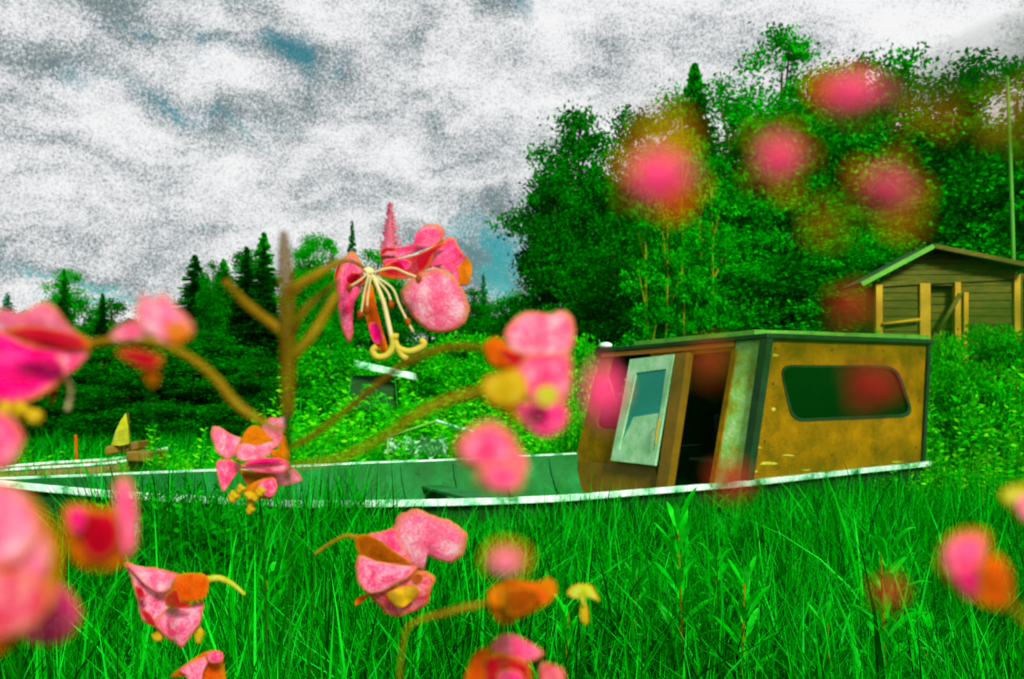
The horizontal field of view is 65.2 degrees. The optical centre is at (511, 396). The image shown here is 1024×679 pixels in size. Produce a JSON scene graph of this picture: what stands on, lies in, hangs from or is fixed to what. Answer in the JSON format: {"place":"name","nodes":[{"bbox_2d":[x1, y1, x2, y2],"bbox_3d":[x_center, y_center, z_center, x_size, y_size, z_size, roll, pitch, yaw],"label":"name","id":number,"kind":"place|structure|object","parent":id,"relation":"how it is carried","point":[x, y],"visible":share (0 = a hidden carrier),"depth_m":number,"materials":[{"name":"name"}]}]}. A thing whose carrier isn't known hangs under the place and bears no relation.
{"place":"outdoors","nodes":[
{"label":"outdoors","id":0,"kind":"place"},
{"bbox_2d":[398,578,556,678],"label":"flower","id":1,"kind":"object","parent":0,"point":[524,598],"visible":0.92,"depth_m":0.32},
{"bbox_2d":[0,434,1023,678],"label":"long grass","id":2,"kind":"structure","parent":0,"point":[382,648],"depth_m":3.54,"materials":[{"name":"plant"}]},
{"bbox_2d":[0,0,1023,346],"label":"sky","id":3,"kind":"structure","parent":0,"point":[139,138],"materials":[{"name":"white"}]},
{"bbox_2d":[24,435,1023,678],"bbox_3d":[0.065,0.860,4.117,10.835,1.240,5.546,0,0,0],"label":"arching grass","id":4,"kind":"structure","parent":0,"point":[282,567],"depth_m":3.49,"materials":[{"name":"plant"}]},
{"bbox_3d":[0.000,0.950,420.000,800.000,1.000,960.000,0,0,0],"label":"ground","id":5,"kind":"structure","parent":0,"visible":0},
{"bbox_2d":[0,412,24,678],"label":"flower","id":6,"kind":"object","parent":5,"relation":"on","point":[11,438],"visible":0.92,"depth_m":0.20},
{"bbox_2d":[0,482,61,678],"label":"flower","id":7,"kind":"object","parent":5,"relation":"on","point":[26,563],"visible":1,"depth_m":0.16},
{"bbox_2d":[0,580,80,678],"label":"flower","id":8,"kind":"object","parent":5,"relation":"on","point":[58,623],"visible":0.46,"depth_m":0.19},
{"bbox_2d":[38,269,80,409],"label":"spruce tree","id":9,"kind":"object","parent":5,"relation":"on","point":[64,304],"visible":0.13,"depth_m":33.93,"materials":[{"name":"green plant"}]},
{"bbox_2d":[12,373,116,449],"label":"leafy tree","id":10,"kind":"object","parent":5,"relation":"on","point":[52,406],"visible":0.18,"depth_m":19.31,"materials":[{"name":"green plant"}]},
{"bbox_2d":[36,267,110,359],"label":"leafy tree","id":11,"kind":"object","parent":5,"relation":"on","point":[81,303],"visible":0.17,"depth_m":35.88,"materials":[{"name":"green plant"}]},
{"bbox_2d":[0,412,167,476],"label":"rowing boat","id":12,"kind":"object","parent":5,"relation":"on","point":[121,442],"visible":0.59,"depth_m":9.98,"materials":[{"name":"brown paint"}]},
{"bbox_2d":[13,346,174,444],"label":"leafy tree","id":13,"kind":"object","parent":5,"relation":"on","point":[83,369],"visible":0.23,"depth_m":20.12,"materials":[{"name":"green plant"}]},
{"bbox_2d":[62,475,136,678],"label":"flower","id":14,"kind":"object","parent":5,"relation":"on","point":[102,540],"visible":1,"depth_m":0.20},
{"bbox_2d":[83,293,120,409],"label":"spruce tree","id":15,"kind":"object","parent":5,"relation":"on","point":[101,319],"visible":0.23,"depth_m":33.86,"materials":[{"name":"green plant"}]},
{"bbox_2d":[43,358,236,455],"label":"leafy tree","id":16,"kind":"object","parent":5,"relation":"on","point":[139,382],"visible":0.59,"depth_m":18.28,"materials":[{"name":"green plant"}]},
{"bbox_2d":[109,293,193,678],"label":"flower","id":17,"kind":"object","parent":5,"relation":"on","point":[163,318],"visible":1,"depth_m":0.22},
{"bbox_2d":[115,425,221,472],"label":"shrub","id":18,"kind":"object","parent":5,"relation":"on","point":[189,459],"visible":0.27,"depth_m":10.05,"materials":[{"name":"green plant"}]},
{"bbox_2d":[128,474,215,600],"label":"grass","id":19,"kind":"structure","parent":5,"relation":"on","point":[157,513],"depth_m":4.64,"materials":[{"name":"green plant"}]},
{"bbox_2d":[124,562,251,678],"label":"flower","id":20,"kind":"object","parent":5,"relation":"on","point":[151,588],"visible":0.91,"depth_m":0.71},
{"bbox_2d":[150,255,226,392],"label":"spruce tree","id":21,"kind":"object","parent":5,"relation":"on","point":[190,289],"visible":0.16,"depth_m":32.28,"materials":[{"name":"green plant"}]},
{"bbox_2d":[88,328,301,443],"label":"leafy tree","id":22,"kind":"object","parent":5,"relation":"on","point":[211,348],"visible":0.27,"depth_m":19.05,"materials":[{"name":"green plant"}]},
{"bbox_2d":[169,650,225,678],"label":"flower","id":23,"kind":"object","parent":5,"relation":"on","point":[207,664],"visible":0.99,"depth_m":0.71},
{"bbox_2d":[151,481,254,614],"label":"grass","id":24,"kind":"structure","parent":5,"relation":"on","point":[191,533],"depth_m":4.60,"materials":[{"name":"green plant"}]},
{"bbox_2d":[185,259,237,357],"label":"leafy tree","id":25,"kind":"object","parent":5,"relation":"on","point":[214,308],"visible":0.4,"depth_m":31.66,"materials":[{"name":"green plant"}]},
{"bbox_2d":[196,492,286,603],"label":"shrub","id":26,"kind":"object","parent":5,"relation":"on","point":[242,539],"visible":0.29,"depth_m":4.67,"materials":[{"name":"green plant"}]},
{"bbox_2d":[148,356,340,444],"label":"leafy tree","id":27,"kind":"object","parent":5,"relation":"on","point":[254,382],"visible":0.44,"depth_m":18.41,"materials":[{"name":"green plant"}]},
{"bbox_2d":[216,246,278,395],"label":"spruce tree","id":28,"kind":"object","parent":5,"relation":"on","point":[239,314],"visible":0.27,"depth_m":32.25,"materials":[{"name":"green plant"}]},
{"bbox_2d":[230,231,279,386],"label":"spruce tree","id":29,"kind":"object","parent":5,"relation":"on","point":[267,278],"visible":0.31,"depth_m":32.70,"materials":[{"name":"green plant"}]},
{"bbox_2d":[211,417,301,678],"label":"flower","id":30,"kind":"object","parent":5,"relation":"on","point":[264,478],"visible":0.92,"depth_m":0.75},
{"bbox_2d":[222,231,344,678],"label":"budding plant","id":31,"kind":"object","parent":5,"relation":"on","point":[285,328],"visible":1,"depth_m":0.34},
{"bbox_2d":[0,302,285,434],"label":"flower","id":32,"kind":"object","parent":31,"relation":"attached to","point":[45,347],"visible":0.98,"depth_m":0.30,"materials":[{"name":"plant"}]},
{"bbox_2d":[295,201,471,360],"bbox_3d":[-0.103,-0.110,0.571,0.130,0.158,0.424,0,0,0],"label":"flower","id":33,"kind":"object","parent":31,"relation":"attached to","point":[434,299],"visible":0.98,"depth_m":0.74,"materials":[{"name":"plant"}]},
{"bbox_2d":[289,351,571,468],"bbox_3d":[-0.025,0.004,0.236,0.085,0.035,0.017,0,0,0],"label":"flower","id":34,"kind":"object","parent":31,"relation":"attached to","point":[542,381],"visible":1,"depth_m":0.24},
{"bbox_2d":[291,310,574,448],"bbox_3d":[-0.036,-0.007,0.351,0.129,0.063,0.022,0,0,0],"label":"flower","id":35,"kind":"object","parent":31,"relation":"attached to","point":[527,333],"visible":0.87,"depth_m":0.36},
{"bbox_2d":[276,235,326,380],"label":"leafy tree","id":36,"kind":"object","parent":5,"relation":"on","point":[306,250],"visible":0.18,"depth_m":31.71,"materials":[{"name":"green plant"}]},
{"bbox_2d":[249,365,368,458],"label":"shrub","id":37,"kind":"object","parent":5,"relation":"on","point":[307,409],"visible":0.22,"depth_m":14.85,"materials":[{"name":"green plant"}]},
{"bbox_2d":[268,230,357,373],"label":"leafy tree","id":38,"kind":"object","parent":5,"relation":"on","point":[313,261],"visible":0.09,"depth_m":32.46,"materials":[{"name":"green plant"}]},
{"bbox_2d":[264,414,364,463],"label":"shrub","id":39,"kind":"object","parent":5,"relation":"on","point":[321,445],"visible":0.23,"depth_m":11.72,"materials":[{"name":"green plant"}]},
{"bbox_2d":[268,343,377,434],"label":"leafy bush","id":40,"kind":"object","parent":5,"relation":"on","point":[329,378],"visible":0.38,"depth_m":20.40,"materials":[{"name":"green plant"}]},
{"bbox_2d":[296,237,356,386],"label":"leafy tree","id":41,"kind":"object","parent":5,"relation":"on","point":[333,319],"visible":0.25,"depth_m":31.63,"materials":[{"name":"green plant"}]},
{"bbox_2d":[291,393,402,461],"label":"shrub","id":42,"kind":"object","parent":5,"relation":"on","point":[385,428],"visible":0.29,"depth_m":13.52,"materials":[{"name":"green plant"}]},
{"bbox_2d":[318,424,423,462],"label":"shrub","id":43,"kind":"object","parent":5,"relation":"on","point":[398,451],"visible":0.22,"depth_m":11.50,"materials":[{"name":"green plant"}]},
{"bbox_2d":[349,360,415,408],"bbox_3d":[-2.763,-0.245,17.300,1.411,1.034,1.200,0,0,0],"label":"hut","id":44,"kind":"object","parent":5,"relation":"on","point":[386,387],"visible":0.75,"depth_m":17.00,"materials":[{"name":"green paint"}]},
{"bbox_2d":[329,381,437,458],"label":"shrub","id":45,"kind":"object","parent":5,"relation":"on","point":[376,425],"visible":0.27,"depth_m":14.68,"materials":[{"name":"green plant"}]},
{"bbox_2d":[352,248,417,414],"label":"leafy tree","id":46,"kind":"object","parent":5,"relation":"on","point":[365,333],"visible":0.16,"depth_m":34.16,"materials":[{"name":"green plant"}]},
{"bbox_2d":[308,509,466,678],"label":"flower","id":47,"kind":"object","parent":5,"relation":"on","point":[405,545],"visible":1,"depth_m":0.72,"materials":[{"name":"plant"}]},
{"bbox_2d":[321,346,475,439],"bbox_3d":[-2.813,0.142,20.189,4.252,2.765,4.430,0,0,-44],"label":"leafy bush","id":48,"kind":"object","parent":5,"relation":"on","point":[432,369],"visible":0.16,"depth_m":19.45,"materials":[{"name":"green plant"}]},
{"bbox_2d":[378,269,474,378],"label":"leafy tree","id":49,"kind":"object","parent":5,"relation":"on","point":[403,329],"visible":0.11,"depth_m":33.16,"materials":[{"name":"green plant"}]},
{"bbox_2d":[384,420,471,460],"bbox_3d":[-1.262,0.809,12.098,1.470,0.959,1.241,0,0,0],"label":"hut","id":50,"kind":"object","parent":5,"relation":"on","point":[429,447],"visible":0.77,"depth_m":11.87,"materials":[{"name":"paint"}]},
{"bbox_2d":[368,367,502,455],"bbox_3d":[-1.641,0.417,15.518,2.275,2.052,2.478,0,0,35],"label":"shrub","id":51,"kind":"object","parent":5,"relation":"on","point":[425,429],"visible":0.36,"depth_m":15.20,"materials":[{"name":"green plant"}]},
{"bbox_2d":[401,330,496,434],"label":"leafy bush","id":52,"kind":"object","parent":5,"relation":"on","point":[460,354],"visible":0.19,"depth_m":20.41,"materials":[{"name":"green plant"}]},
{"bbox_2d":[0,330,931,549],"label":"old boat","id":53,"kind":"object","parent":5,"relation":"on","point":[767,421],"visible":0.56,"depth_m":8.25,"materials":[{"name":"brown paint"}]},
{"bbox_2d":[437,286,499,356],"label":"leafy tree","id":54,"kind":"object","parent":5,"relation":"on","point":[469,326],"visible":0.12,"depth_m":32.29,"materials":[{"name":"green plant"}]},
{"bbox_2d":[426,388,530,457],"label":"shrub","id":55,"kind":"object","parent":5,"relation":"on","point":[460,435],"visible":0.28,"depth_m":14.58,"materials":[{"name":"green plant"}]},
{"bbox_2d":[454,419,527,678],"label":"flower","id":56,"kind":"object","parent":5,"relation":"on","point":[496,454],"visible":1,"depth_m":0.20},
{"bbox_2d":[423,336,588,446],"bbox_3d":[-0.197,0.082,18.798,3.961,3.010,3.802,0,0,-37],"label":"leafy bush","id":57,"kind":"object","parent":5,"relation":"on","point":[489,369],"visible":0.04,"depth_m":18.36,"materials":[{"name":"green plant"}]},
{"bbox_2d":[482,539,530,678],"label":"flower","id":58,"kind":"object","parent":5,"relation":"on","point":[508,560],"visible":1,"depth_m":0.14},
{"bbox_2d":[465,400,559,451],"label":"shrub","id":59,"kind":"object","parent":5,"relation":"on","point":[519,426],"visible":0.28,"depth_m":13.95,"materials":[{"name":"green plant"}]},
{"bbox_2d":[464,634,564,678],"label":"flower","id":60,"kind":"object","parent":5,"relation":"on","point":[521,654],"visible":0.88,"depth_m":0.36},
{"bbox_2d":[10,417,1023,504],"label":"meadow grass","id":61,"kind":"structure","parent":5,"relation":"on","point":[85,451],"depth_m":14.70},
{"bbox_2d":[502,332,599,450],"bbox_3d":[0.970,0.168,15.974,2.933,3.031,2.497,0,0,5],"label":"leafy bush","id":62,"kind":"object","parent":5,"relation":"on","point":[584,353],"visible":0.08,"depth_m":15.58,"materials":[{"name":"green plant"}]},
{"bbox_2d":[497,149,621,346],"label":"leafy tree","id":63,"kind":"object","parent":5,"relation":"on","point":[564,225],"visible":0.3,"depth_m":21.55,"materials":[{"name":"green plant"}]},
{"bbox_2d":[478,96,656,348],"bbox_3d":[1.673,-3.509,22.845,6.124,9.967,5.655,0,0,7],"label":"leafy tree","id":64,"kind":"object","parent":5,"relation":"on","point":[586,142],"visible":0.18,"depth_m":22.36,"materials":[{"name":"green plant"}]},
{"bbox_2d":[567,584,598,678],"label":"flower","id":65,"kind":"object","parent":5,"relation":"on","point":[581,592],"visible":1,"depth_m":0.50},
{"bbox_2d":[552,231,692,398],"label":"leafy tree","id":66,"kind":"object","parent":5,"relation":"on","point":[611,306],"visible":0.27,"depth_m":18.51,"materials":[{"name":"green plant"}]},
{"bbox_2d":[612,144,686,346],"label":"birch tree","id":67,"kind":"object","parent":5,"relation":"on","point":[645,307],"visible":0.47,"depth_m":15.48,"materials":[{"name":"green plant"}]},
{"bbox_2d":[585,104,726,397],"bbox_3d":[4.016,-3.824,25.004,6.178,10.441,6.509,0,0,-4],"label":"leafy tree","id":68,"kind":"object","parent":5,"relation":"on","point":[639,124],"visible":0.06,"depth_m":24.64,"materials":[{"name":"green plant"}]},
{"bbox_2d":[637,149,701,339],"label":"birch tree","id":69,"kind":"object","parent":5,"relation":"on","point":[682,289],"visible":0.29,"depth_m":15.48,"materials":[{"name":"green plant"}]},
{"bbox_2d":[629,487,719,678],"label":"leafy weed","id":70,"kind":"object","parent":5,"relation":"on","point":[682,525],"visible":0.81,"depth_m":3.01,"materials":[{"name":"green plant"}]},
{"bbox_2d":[646,105,713,337],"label":"birch tree","id":71,"kind":"object","parent":5,"relation":"on","point":[699,290],"visible":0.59,"depth_m":15.43,"materials":[{"name":"green plant"}]},
{"bbox_2d":[635,79,751,264],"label":"leafy tree","id":72,"kind":"object","parent":5,"relation":"on","point":[662,125],"visible":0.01,"depth_m":26.55,"materials":[{"name":"green plant"}]},
{"bbox_2d":[663,135,730,335],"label":"birch tree","id":73,"kind":"object","parent":5,"relation":"on","point":[717,302],"visible":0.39,"depth_m":15.81,"materials":[{"name":"green plant"}]},
{"bbox_2d":[648,62,746,299],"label":"spruce tree","id":74,"kind":"object","parent":5,"relation":"on","point":[700,125],"visible":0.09,"depth_m":24.81,"materials":[{"name":"green plant"}]},
{"bbox_2d":[679,173,743,334],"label":"birch tree","id":75,"kind":"object","parent":5,"relation":"on","point":[714,316],"visible":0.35,"depth_m":15.85,"materials":[{"name":"green plant"}]},
{"bbox_2d":[623,220,835,343],"bbox_3d":[4.908,-1.356,18.845,5.402,5.398,5.548,0,0,28],"label":"leafy tree","id":76,"kind":"object","parent":5,"relation":"on","point":[732,271],"visible":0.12,"depth_m":17.99,"materials":[{"name":"green plant"}]},
{"bbox_2d":[640,68,837,331],"bbox_3d":[6.530,-4.290,23.870,6.017,10.694,6.399,0,0,30],"label":"leafy tree","id":77,"kind":"object","parent":5,"relation":"on","point":[734,114],"visible":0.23,"depth_m":23.08,"materials":[{"name":"green plant"}]},
{"bbox_2d":[705,546,778,678],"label":"leafy weed","id":78,"kind":"object","parent":5,"relation":"on","point":[744,591],"visible":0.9,"depth_m":2.71,"materials":[{"name":"green plant"}]},
{"bbox_2d":[670,247,885,332],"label":"leafy tree","id":79,"kind":"object","parent":5,"relation":"on","point":[813,289],"visible":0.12,"depth_m":18.14,"materials":[{"name":"green plant"}]},
{"bbox_2d":[713,21,882,286],"bbox_3d":[8.595,-5.537,25.985,6.760,12.802,7.024,0,0,-43],"label":"leafy tree","id":80,"kind":"object","parent":5,"relation":"on","point":[795,48],"visible":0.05,"depth_m":25.25,"materials":[{"name":"green plant"}]},
{"bbox_2d":[583,312,1023,428],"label":"flower","id":81,"kind":"object","parent":5,"relation":"on","point":[603,387],"visible":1,"depth_m":0.08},
{"bbox_2d":[617,53,1023,218],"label":"flower","id":82,"kind":"object","parent":5,"relation":"on","point":[663,181],"visible":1,"depth_m":0.08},
{"bbox_2d":[738,55,927,323],"bbox_3d":[9.578,-4.581,23.881,6.094,10.754,5.933,0,0,29],"label":"leafy tree","id":83,"kind":"object","parent":5,"relation":"on","point":[817,141],"visible":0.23,"depth_m":23.15,"materials":[{"name":"green plant"}]},
{"bbox_2d":[773,204,925,332],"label":"leafy tree","id":84,"kind":"object","parent":5,"relation":"on","point":[869,258],"visible":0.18,"depth_m":19.25,"materials":[{"name":"green plant"}]},
{"bbox_2d":[695,299,1023,382],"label":"flower","id":85,"kind":"object","parent":5,"relation":"on","point":[713,376],"visible":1,"depth_m":0.08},
{"bbox_2d":[797,49,929,284],"bbox_3d":[11.135,-5.010,25.115,5.916,11.671,7.048,0,0,30],"label":"leafy tree","id":86,"kind":"object","parent":5,"relation":"on","point":[865,67],"visible":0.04,"depth_m":24.20,"materials":[{"name":"green plant"}]},
{"bbox_2d":[709,451,1023,499],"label":"flower","id":87,"kind":"object","parent":5,"relation":"on","point":[1017,456],"visible":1,"depth_m":0.09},
{"bbox_2d":[836,527,932,678],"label":"leafy weed","id":88,"kind":"object","parent":5,"relation":"on","point":[896,564],"visible":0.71,"depth_m":2.70,"materials":[{"name":"green plant"}]},
{"bbox_2d":[745,68,1023,195],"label":"flower","id":89,"kind":"object","parent":5,"relation":"on","point":[778,156],"visible":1,"depth_m":0.08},
{"bbox_2d":[798,38,1003,319],"bbox_3d":[11.985,-4.764,23.826,7.220,11.145,7.679,0,0,-31],"label":"leafy tree","id":90,"kind":"object","parent":5,"relation":"on","point":[925,118],"visible":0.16,"depth_m":22.68,"materials":[{"name":"green plant"}]},
{"bbox_2d":[808,21,1023,122],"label":"flower","id":91,"kind":"object","parent":5,"relation":"on","point":[827,90],"visible":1,"depth_m":0.09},
{"bbox_2d":[824,124,1023,223],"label":"flower","id":92,"kind":"object","parent":5,"relation":"on","point":[973,146],"visible":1,"depth_m":0.07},
{"bbox_2d":[833,259,1023,322],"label":"flower","id":93,"kind":"object","parent":5,"relation":"on","point":[981,272],"visible":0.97,"depth_m":0.10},
{"bbox_2d":[839,244,1023,364],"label":"shed","id":94,"kind":"structure","parent":5,"relation":"on","point":[931,264],"depth_m":14.00,"materials":[{"name":"wood"}]},
{"bbox_2d":[844,355,1023,409],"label":"flower","id":95,"kind":"object","parent":5,"relation":"on","point":[893,397],"visible":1,"depth_m":0.10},
{"bbox_2d":[848,138,1023,232],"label":"flower","id":96,"kind":"object","parent":5,"relation":"on","point":[892,200],"visible":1,"depth_m":0.08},
{"bbox_2d":[866,46,1022,258],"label":"leafy tree","id":97,"kind":"object","parent":5,"relation":"on","point":[961,111],"visible":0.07,"depth_m":22.28,"materials":[{"name":"green plant"}]},
{"bbox_2d":[917,330,971,434],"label":"leafy bush","id":98,"kind":"object","parent":5,"relation":"on","point":[952,351],"visible":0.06,"depth_m":10.96,"materials":[{"name":"green plant"}]},
{"bbox_2d":[871,578,1023,605],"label":"flower","id":99,"kind":"object","parent":5,"relation":"on","point":[883,593],"visible":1,"depth_m":0.12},
{"bbox_2d":[873,54,1023,331],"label":"leafy tree","id":100,"kind":"object","parent":5,"relation":"on","point":[987,166],"visible":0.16,"depth_m":21.14,"materials":[{"name":"green plant"}]},
{"bbox_2d":[926,386,1014,485],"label":"shrub","id":101,"kind":"object","parent":5,"relation":"on","point":[989,421],"visible":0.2,"depth_m":9.33,"materials":[{"name":"green plant"}]},
{"bbox_2d":[917,439,1023,502],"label":"shrub","id":102,"kind":"object","parent":5,"relation":"on","point":[961,468],"visible":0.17,"depth_m":8.50,"materials":[{"name":"green plant"}]},
{"bbox_2d":[926,360,1021,484],"bbox_3d":[5.710,0.587,9.981,1.564,2.075,1.501,0,0,19],"label":"leafy bush","id":103,"kind":"object","parent":5,"relation":"on","point":[973,382],"visible":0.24,"depth_m":9.80,"materials":[{"name":"green plant"}]},
{"bbox_2d":[931,101,1023,339],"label":"leafy tree","id":104,"kind":"object","parent":5,"relation":"on","point":[1003,247],"visible":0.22,"depth_m":19.80,"materials":[{"name":"green plant"}]},
{"bbox_2d":[938,391,1023,486],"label":"shrub","id":105,"kind":"object","parent":5,"relation":"on","point":[990,436],"visible":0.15,"depth_m":9.34,"materials":[{"name":"green plant"}]},
{"bbox_2d":[941,378,1023,476],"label":"leafy bush","id":106,"kind":"object","parent":5,"relation":"on","point":[1000,396],"visible":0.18,"depth_m":9.66,"materials":[{"name":"green plant"}]},
{"bbox_2d":[947,323,1023,394],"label":"leafy bush","id":107,"kind":"object","parent":5,"relation":"on","point":[982,352],"visible":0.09,"depth_m":12.02,"materials":[{"name":"green plant"}]},
{"bbox_2d":[981,329,1023,398],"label":"leafy bush","id":108,"kind":"object","parent":5,"relation":"on","point":[1013,343],"visible":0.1,"depth_m":11.66,"materials":[{"name":"green plant"}]},
{"bbox_2d":[994,484,1023,678],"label":"flower","id":109,"kind":"object","parent":5,"relation":"on","point":[1012,497],"visible":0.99,"depth_m":0.20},
{"bbox_2d":[936,528,1023,623],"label":"flower","id":110,"kind":"object","parent":109,"relation":"attached to","point":[962,555],"visible":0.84,"depth_m":0.17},
{"bbox_2d":[1006,79,1015,259],"bbox_3d":[9.668,-2.977,15.498,0.201,6.449,0.097,0,0,0],"label":"pole","id":111,"kind":"object","parent":5,"relation":"on","point":[1012,218],"visible":0.45,"depth_m":15.47,"materials":[{"name":"green wood"}]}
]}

